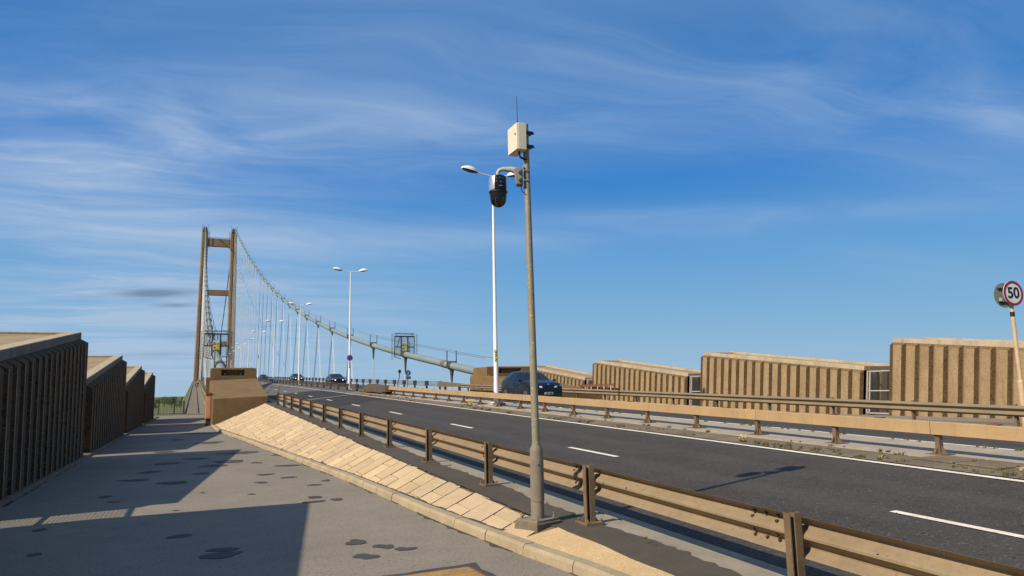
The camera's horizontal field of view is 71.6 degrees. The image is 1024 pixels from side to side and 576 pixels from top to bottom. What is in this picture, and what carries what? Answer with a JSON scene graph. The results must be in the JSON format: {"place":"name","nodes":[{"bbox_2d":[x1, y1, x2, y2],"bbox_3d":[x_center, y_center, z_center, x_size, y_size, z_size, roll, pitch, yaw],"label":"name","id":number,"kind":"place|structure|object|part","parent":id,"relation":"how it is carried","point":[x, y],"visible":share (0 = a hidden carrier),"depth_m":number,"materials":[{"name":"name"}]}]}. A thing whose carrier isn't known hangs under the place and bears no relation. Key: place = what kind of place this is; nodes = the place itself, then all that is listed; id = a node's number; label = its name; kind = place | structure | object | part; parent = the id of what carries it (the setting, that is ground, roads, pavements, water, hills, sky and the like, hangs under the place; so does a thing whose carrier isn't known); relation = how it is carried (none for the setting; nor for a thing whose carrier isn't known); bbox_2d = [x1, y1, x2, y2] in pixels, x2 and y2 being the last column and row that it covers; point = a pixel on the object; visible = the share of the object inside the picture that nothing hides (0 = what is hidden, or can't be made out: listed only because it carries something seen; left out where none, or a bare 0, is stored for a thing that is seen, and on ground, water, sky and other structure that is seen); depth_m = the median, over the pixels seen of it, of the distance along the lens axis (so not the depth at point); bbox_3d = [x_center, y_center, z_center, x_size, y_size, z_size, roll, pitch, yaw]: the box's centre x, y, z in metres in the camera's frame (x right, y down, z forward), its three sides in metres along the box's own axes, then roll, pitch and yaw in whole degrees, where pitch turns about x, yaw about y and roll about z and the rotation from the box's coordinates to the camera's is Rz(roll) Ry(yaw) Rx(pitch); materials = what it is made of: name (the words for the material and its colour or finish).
{"place":"outdoors","nodes":[
{"label":"outdoors","id":0,"kind":"place"},
{"bbox_2d":[154,401,182,414],"bbox_3d":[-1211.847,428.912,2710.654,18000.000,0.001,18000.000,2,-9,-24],"label":"ground","id":1,"kind":"structure","parent":0,"point":[178,407],"depth_m":805.28,"materials":[{"name":"green plant"}]},
{"bbox_2d":[161,396,168,406],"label":"broadleaf tree","id":2,"kind":"object","parent":1,"relation":"on","point":[164,401],"visible":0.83,"depth_m":1030.53,"materials":[{"name":"green plant"}]},
{"bbox_2d":[167,396,175,407],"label":"broadleaf tree","id":3,"kind":"object","parent":1,"relation":"on","point":[172,399],"visible":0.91,"depth_m":939.53,"materials":[{"name":"green plant"}]},
{"bbox_2d":[193,224,236,381],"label":"bridge tower","id":4,"kind":"structure","parent":1,"relation":"on","point":[225,243],"depth_m":557.88,"materials":[{"name":"beige concrete"}]},
{"bbox_2d":[199,227,231,385],"bbox_3d":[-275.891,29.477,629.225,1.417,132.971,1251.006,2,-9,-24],"label":"suspension cable","id":5,"kind":"object","parent":4,"relation":"attached to","point":[206,321],"visible":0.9,"depth_m":181.72,"materials":[{"name":"metal"}]},
{"bbox_2d":[199,330,232,359],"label":"climb barrier","id":6,"kind":"object","parent":5,"relation":"attached to","point":[216,344],"visible":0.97,"depth_m":80.82,"materials":[{"name":"metal"}]},
{"bbox_2d":[200,379,461,412],"bbox_3d":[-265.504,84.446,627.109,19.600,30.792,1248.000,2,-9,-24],"label":"bridge deck","id":7,"kind":"structure","parent":4,"relation":"on","point":[202,383],"depth_m":140.36,"materials":[{"name":"concrete"}]},
{"bbox_2d":[256,377,440,388],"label":"bridge barrier","id":8,"kind":"object","parent":7,"relation":"on","point":[404,383],"visible":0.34,"depth_m":89.07,"materials":[{"name":"metal"}]},
{"bbox_2d":[218,228,491,389],"bbox_3d":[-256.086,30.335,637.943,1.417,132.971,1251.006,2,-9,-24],"label":"suspension cable","id":9,"kind":"object","parent":4,"relation":"attached to","point":[451,366],"visible":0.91,"depth_m":181.47,"materials":[{"name":"metal"}]},
{"bbox_2d":[391,333,417,358],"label":"climb barrier","id":10,"kind":"object","parent":9,"relation":"attached to","point":[405,347],"visible":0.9,"depth_m":89.58,"materials":[{"name":"metal"}]},
{"bbox_2d":[303,413,1023,575],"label":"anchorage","id":11,"kind":"object","parent":1,"relation":"on","point":[695,437],"depth_m":16.02,"materials":[{"name":"grey metal"}]},
{"bbox_2d":[267,400,741,575],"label":"verge","id":12,"kind":"structure","parent":11,"relation":"on","point":[672,560],"depth_m":8.16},
{"bbox_2d":[275,393,1023,575],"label":"guard rail","id":13,"kind":"object","parent":12,"relation":"on","point":[796,538],"visible":0.99,"depth_m":6.44,"materials":[{"name":"brown metal"}]},
{"bbox_2d":[317,395,1023,545],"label":"grass","id":14,"kind":"structure","parent":12,"relation":"on","point":[857,456],"depth_m":14.94,"materials":[{"name":"green plant"}]},
{"bbox_2d":[268,398,787,575],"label":"kerb","id":15,"kind":"structure","parent":11,"relation":"on","point":[742,565],"depth_m":8.35,"materials":[{"name":"concrete"}]},
{"bbox_2d":[470,366,602,412],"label":"anchor block","id":16,"kind":"structure","parent":11,"relation":"on","point":[482,375],"depth_m":59.17,"materials":[{"name":"concrete"}]},
{"bbox_2d":[343,392,1023,478],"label":"median verge","id":17,"kind":"structure","parent":11,"relation":"on","point":[869,455],"depth_m":15.98,"materials":[{"name":"grey concrete"}]},
{"bbox_2d":[360,392,1023,468],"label":"median slab","id":18,"kind":"structure","parent":11,"relation":"on","point":[914,448],"depth_m":17.18,"materials":[{"name":"grey concrete"}]},
{"bbox_2d":[359,384,392,394],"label":"barrier terminal","id":19,"kind":"object","parent":18,"relation":"on","point":[384,389],"visible":0.83,"depth_m":52.44,"materials":[{"name":"brown concrete"}]},
{"bbox_2d":[487,402,505,405],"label":"lamp plinth","id":20,"kind":"structure","parent":18,"relation":"on","point":[495,404],"depth_m":33.39,"materials":[{"name":"concrete"}]},
{"bbox_2d":[461,165,514,402],"bbox_3d":[-0.850,-0.256,34.496,3.240,11.504,0.480,2,-9,-24],"label":"street lamp","id":21,"kind":"object","parent":20,"relation":"on","point":[469,169],"visible":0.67,"depth_m":34.34,"materials":[{"name":"white metal"}]},
{"bbox_2d":[389,386,1023,454],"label":"box beam barrier","id":22,"kind":"object","parent":18,"relation":"on","point":[938,429],"visible":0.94,"depth_m":16.50,"materials":[{"name":"beige metal"}]},
{"bbox_2d":[912,455,1023,468],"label":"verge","id":23,"kind":"structure","parent":18,"relation":"on","point":[995,464],"depth_m":12.05,"materials":[{"name":"grey concrete"}]},
{"bbox_2d":[911,419,1021,426],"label":"verge","id":24,"kind":"structure","parent":11,"relation":"on","point":[1003,423],"depth_m":23.39,"materials":[{"name":"beige concrete"}]},
{"bbox_2d":[437,381,460,389],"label":"rail end panel","id":25,"kind":"object","parent":24,"relation":"on","point":[445,385],"visible":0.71,"depth_m":66.02,"materials":[{"name":"beige metal"}]},
{"bbox_2d":[461,384,1023,425],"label":"guard rail","id":26,"kind":"object","parent":24,"relation":"on","point":[1016,411],"visible":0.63,"depth_m":26.15,"materials":[{"name":"beige metal"}]},
{"bbox_2d":[994,281,1023,426],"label":"speed sign","id":27,"kind":"object","parent":24,"relation":"on","point":[1009,294],"visible":0.98,"depth_m":21.24,"materials":[{"name":"grey metal"}]},
{"bbox_2d":[155,396,183,400],"bbox_3d":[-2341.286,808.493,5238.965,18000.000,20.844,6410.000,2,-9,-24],"label":"hills","id":28,"kind":"structure","parent":0,"point":[178,398],"depth_m":3360.98,"materials":[{"name":"green plant"}]},
{"bbox_2d":[184,381,205,413],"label":"footpath","id":29,"kind":"structure","parent":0,"point":[195,404],"depth_m":98.09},
{"bbox_2d":[182,380,193,407],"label":"parapet","id":30,"kind":"structure","parent":29,"relation":"on","point":[186,397],"depth_m":105.67,"materials":[{"name":"green metal"}]},
{"bbox_2d":[197,380,204,403],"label":"parapet","id":31,"kind":"structure","parent":29,"relation":"on","point":[202,391],"depth_m":125.57,"materials":[{"name":"green metal"}]},
{"bbox_2d":[0,415,574,575],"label":"footpath","id":32,"kind":"structure","parent":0,"point":[274,525],"depth_m":9.91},
{"bbox_2d":[0,331,87,499],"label":"concrete housing","id":33,"kind":"object","parent":32,"relation":"on","point":[43,379],"visible":0.89,"depth_m":15.15,"materials":[{"name":"concrete"}]},
{"bbox_2d":[2,419,155,506],"bbox_3d":[-18.286,7.008,33.833,0.070,0.001,61.856,2,-9,-24],"label":"tarmac patch","id":34,"kind":"object","parent":32,"relation":"on","point":[57,475],"visible":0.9,"depth_m":14.62,"materials":[{"name":"grey asphalt"}]},
{"bbox_2d":[0,416,158,507],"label":"kerb","id":35,"kind":"structure","parent":32,"relation":"on","point":[15,495],"depth_m":16.52,"materials":[{"name":"grey concrete"}]},
{"bbox_2d":[83,355,126,452],"bbox_3d":[-17.134,4.149,26.989,3.400,3.869,12.192,2,-9,-24],"label":"concrete housing","id":36,"kind":"object","parent":32,"relation":"on","point":[105,399],"visible":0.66,"depth_m":26.48,"materials":[{"name":"concrete"}]},
{"bbox_2d":[124,366,144,432],"bbox_3d":[-22.489,5.973,38.973,3.400,3.889,12.192,2,-9,-24],"label":"concrete housing","id":37,"kind":"object","parent":32,"relation":"on","point":[134,396],"visible":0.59,"depth_m":39.08,"materials":[{"name":"brown concrete"}]},
{"bbox_2d":[143,372,155,423],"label":"concrete housing","id":38,"kind":"object","parent":32,"relation":"on","point":[149,398],"visible":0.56,"depth_m":51.32,"materials":[{"name":"brown concrete"}]},
{"bbox_2d":[154,401,184,414],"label":"railing","id":39,"kind":"object","parent":32,"relation":"on","point":[159,409],"visible":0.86,"depth_m":68.64,"materials":[{"name":"metal"}]},
{"bbox_2d":[154,413,204,415],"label":"kerb","id":40,"kind":"structure","parent":32,"relation":"on","point":[180,414],"depth_m":68.65,"materials":[{"name":"concrete"}]},
{"bbox_2d":[205,393,211,425],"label":"utility cabinet","id":41,"kind":"object","parent":32,"relation":"on","point":[208,409],"visible":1,"depth_m":42.79,"materials":[{"name":"metal"}]},
{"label":"door","id":42,"kind":"part","parent":41,"relation":"part of","materials":[{"name":"orange metal"}]},
{"bbox_2d":[27,431,416,558],"bbox_3d":[-9.917,5.141,22.065,5.328,0.004,33.638,2,-9,-24],"label":"tarmac patch","id":43,"kind":"object","parent":32,"relation":"on","point":[226,552],"visible":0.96,"depth_m":11.85,"materials":[{"name":"grey asphalt"}]},
{"bbox_2d":[204,368,267,424],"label":"anchor block","id":44,"kind":"structure","parent":32,"relation":"on","point":[235,391],"depth_m":44.48,"materials":[{"name":"concrete"}]},
{"bbox_2d":[210,425,577,575],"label":"tarmac patch","id":45,"kind":"object","parent":32,"relation":"on","point":[459,531],"visible":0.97,"depth_m":9.66,"materials":[{"name":"grey asphalt"}]},
{"bbox_2d":[210,423,630,575],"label":"kerb","id":46,"kind":"structure","parent":32,"relation":"on","point":[573,564],"depth_m":8.80,"materials":[{"name":"beige concrete"}]},
{"bbox_2d":[383,562,495,575],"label":"tarmac patch","id":47,"kind":"object","parent":32,"relation":"on","point":[474,565],"visible":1,"depth_m":7.02,"materials":[{"name":"brown asphalt"}]},
{"bbox_2d":[403,566,487,575],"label":"access cover","id":48,"kind":"object","parent":32,"relation":"on","point":[467,571],"visible":1,"depth_m":6.87,"materials":[{"name":"beige concrete"}]},
{"bbox_2d":[259,382,317,394],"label":"road","id":49,"kind":"structure","parent":0,"point":[269,389],"depth_m":73.74,"materials":[{"name":"grey asphalt"}]},
{"bbox_2d":[259,380,360,391],"bbox_3d":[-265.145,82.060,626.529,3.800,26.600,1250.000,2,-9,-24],"label":"median slab","id":50,"kind":"structure","parent":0,"point":[322,388],"depth_m":78.95,"materials":[{"name":"concrete"}]},
{"bbox_2d":[252,331,266,377],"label":"street lamp","id":51,"kind":"object","parent":50,"relation":"on","point":[258,353],"visible":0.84,"depth_m":163.69,"materials":[{"name":"white metal"}]},
{"bbox_2d":[266,320,283,379],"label":"street lamp","id":52,"kind":"object","parent":50,"relation":"on","point":[274,346],"visible":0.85,"depth_m":131.58,"materials":[{"name":"white metal"}]},
{"bbox_2d":[289,302,311,384],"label":"street lamp","id":53,"kind":"object","parent":50,"relation":"on","point":[292,303],"visible":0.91,"depth_m":99.11,"materials":[{"name":"white metal"}]},
{"bbox_2d":[257,378,358,390],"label":"bridge barrier","id":54,"kind":"object","parent":50,"relation":"on","point":[297,382],"visible":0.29,"depth_m":80.57,"materials":[{"name":"brown metal"}]},
{"bbox_2d":[333,267,367,389],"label":"street lamp","id":55,"kind":"object","parent":50,"relation":"on","point":[340,269],"visible":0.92,"depth_m":66.84,"materials":[{"name":"white metal"}]},
{"bbox_2d":[268,390,385,410],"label":"road","id":56,"kind":"structure","parent":0,"point":[339,399],"depth_m":47.70,"materials":[{"name":"grey asphalt"}]},
{"bbox_2d":[215,403,555,537],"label":"paved slope","id":57,"kind":"structure","parent":0,"point":[547,529],"depth_m":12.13,"materials":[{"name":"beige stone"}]},
{"bbox_2d":[215,403,529,529],"bbox_3d":[-8.403,4.799,24.818,2.766,1.171,37.000,2,-9,-24],"label":"tarmac patch","id":58,"kind":"object","parent":57,"relation":"on","point":[475,520],"visible":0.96,"depth_m":11.62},
{"bbox_2d":[515,520,560,532],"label":"pole plinth","id":59,"kind":"structure","parent":57,"relation":"on","point":[537,528],"depth_m":8.21,"materials":[{"name":"grey concrete"}]},
{"bbox_2d":[517,123,558,523],"bbox_3d":[0.257,0.313,8.726,0.360,4.900,0.340,6,-11,-42],"label":"camera pole","id":60,"kind":"object","parent":59,"relation":"on","point":[537,516],"visible":0.98,"depth_m":8.57,"materials":[{"name":"metal"}]},
{"bbox_2d":[489,165,530,207],"bbox_3d":[-0.031,-1.283,8.958,0.533,0.526,0.239,-3,-8,10],"label":"surveillance camera","id":61,"kind":"object","parent":60,"relation":"attached to","point":[498,192],"visible":1,"depth_m":8.91,"materials":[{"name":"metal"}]},
{"bbox_2d":[508,96,534,159],"bbox_3d":[0.131,-2.017,9.099,0.297,0.808,0.300,2,-9,-24],"label":"equipment box","id":62,"kind":"object","parent":60,"relation":"attached to","point":[518,145],"visible":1,"depth_m":8.95,"materials":[{"name":"beige metal"}]},
{"bbox_2d":[508,122,517,154],"bbox_3d":[0.008,-1.893,9.025,0.022,0.342,0.292,2,-9,-24],"label":"door","id":63,"kind":"structure","parent":62,"relation":"in","point":[513,131],"depth_m":9.00,"materials":[{"name":"beige metal"}]},
{"bbox_2d":[0,0,1023,396],"label":"sky","id":64,"kind":"structure","parent":0,"point":[824,179],"materials":[{"name":"blue"}]},
{"bbox_2d":[579,384,614,399],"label":"safety barrier","id":65,"kind":"object","parent":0,"point":[597,385],"visible":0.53,"depth_m":53.74,"materials":[{"name":"metal"}]},
{"bbox_2d":[524,527,673,575],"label":"paved slope","id":66,"kind":"structure","parent":0,"point":[559,539],"depth_m":7.11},
{"bbox_2d":[261,382,1023,575],"bbox_3d":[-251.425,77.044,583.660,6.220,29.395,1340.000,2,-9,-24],"label":"road","id":67,"kind":"structure","parent":0,"point":[864,496],"depth_m":10.82,"materials":[{"name":"grey asphalt"}]},
{"bbox_2d":[266,380,1023,450],"bbox_3d":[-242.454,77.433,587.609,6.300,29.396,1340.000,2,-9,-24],"label":"road","id":68,"kind":"structure","parent":0,"point":[964,441],"depth_m":20.78,"materials":[{"name":"grey asphalt"}]},
{"bbox_2d":[259,374,267,378],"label":"car","id":69,"kind":"object","parent":68,"relation":"on","point":[263,376],"visible":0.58,"depth_m":189.21,"materials":[{"name":"grey metal"}]},
{"bbox_2d":[290,374,303,382],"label":"car","id":70,"kind":"object","parent":68,"relation":"on","point":[293,376],"visible":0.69,"depth_m":125.72,"materials":[{"name":"grey metal"}]},
{"bbox_2d":[325,374,345,385],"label":"car","id":71,"kind":"object","parent":68,"relation":"on","point":[336,378],"visible":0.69,"depth_m":90.38,"materials":[{"name":"black metal"}]},
{"bbox_2d":[501,371,562,401],"bbox_3d":[1.082,5.652,40.703,2.349,1.782,4.631,2,-7,-24],"label":"car","id":72,"kind":"object","parent":68,"relation":"on","point":[516,382],"visible":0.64,"depth_m":39.71,"materials":[{"name":"blue metal"}]},
{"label":"side window","id":73,"kind":"part","parent":72,"relation":"part of","materials":[{"name":"blue glass"}]},
{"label":"side window","id":74,"kind":"part","parent":72,"relation":"part of","materials":[{"name":"blue glass"}]},
{"bbox_2d":[260,382,1023,537],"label":"lane marking","id":75,"kind":"object","parent":68,"relation":"on","point":[965,525],"visible":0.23,"depth_m":14.00,"materials":[{"name":"white paint"}]},
{"bbox_2d":[468,408,1021,422],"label":"footpath","id":76,"kind":"structure","parent":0,"point":[950,418],"depth_m":28.15,"materials":[{"name":"grey concrete"}]},
{"bbox_2d":[525,365,591,388],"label":"concrete housing","id":77,"kind":"object","parent":76,"relation":"on","point":[577,378],"visible":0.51,"depth_m":61.04,"materials":[{"name":"beige concrete"}]},
{"bbox_2d":[592,360,700,405],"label":"concrete housing","id":78,"kind":"object","parent":76,"relation":"on","point":[628,375],"visible":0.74,"depth_m":49.73,"materials":[{"name":"beige concrete"}]},
{"bbox_2d":[689,376,699,404],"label":"gate","id":79,"kind":"structure","parent":78,"relation":"attached to","point":[691,391],"depth_m":44.80,"materials":[{"name":"white metal"}]},
{"bbox_2d":[700,351,889,414],"bbox_3d":[15.113,5.008,38.950,2.600,3.699,12.078,2,-9,-24],"label":"concrete housing","id":80,"kind":"object","parent":76,"relation":"on","point":[740,373],"visible":0.77,"depth_m":37.40,"materials":[{"name":"beige concrete"}]},
{"bbox_2d":[866,370,888,413],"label":"gate","id":81,"kind":"structure","parent":80,"relation":"attached to","point":[882,385],"depth_m":32.77,"materials":[{"name":"white metal"}]},
{"bbox_2d":[889,337,1023,418],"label":"concrete housing","id":82,"kind":"object","parent":76,"relation":"on","point":[956,370],"visible":0.9,"depth_m":29.15,"materials":[{"name":"beige concrete"}]},
{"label":"footpath","id":83,"kind":"structure","parent":0,"visible":0},
{"bbox_2d":[405,370,410,386],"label":"path sign","id":84,"kind":"object","parent":83,"relation":"on","point":[407,373],"visible":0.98,"depth_m":89.21,"materials":[{"name":"grey"}]}
]}

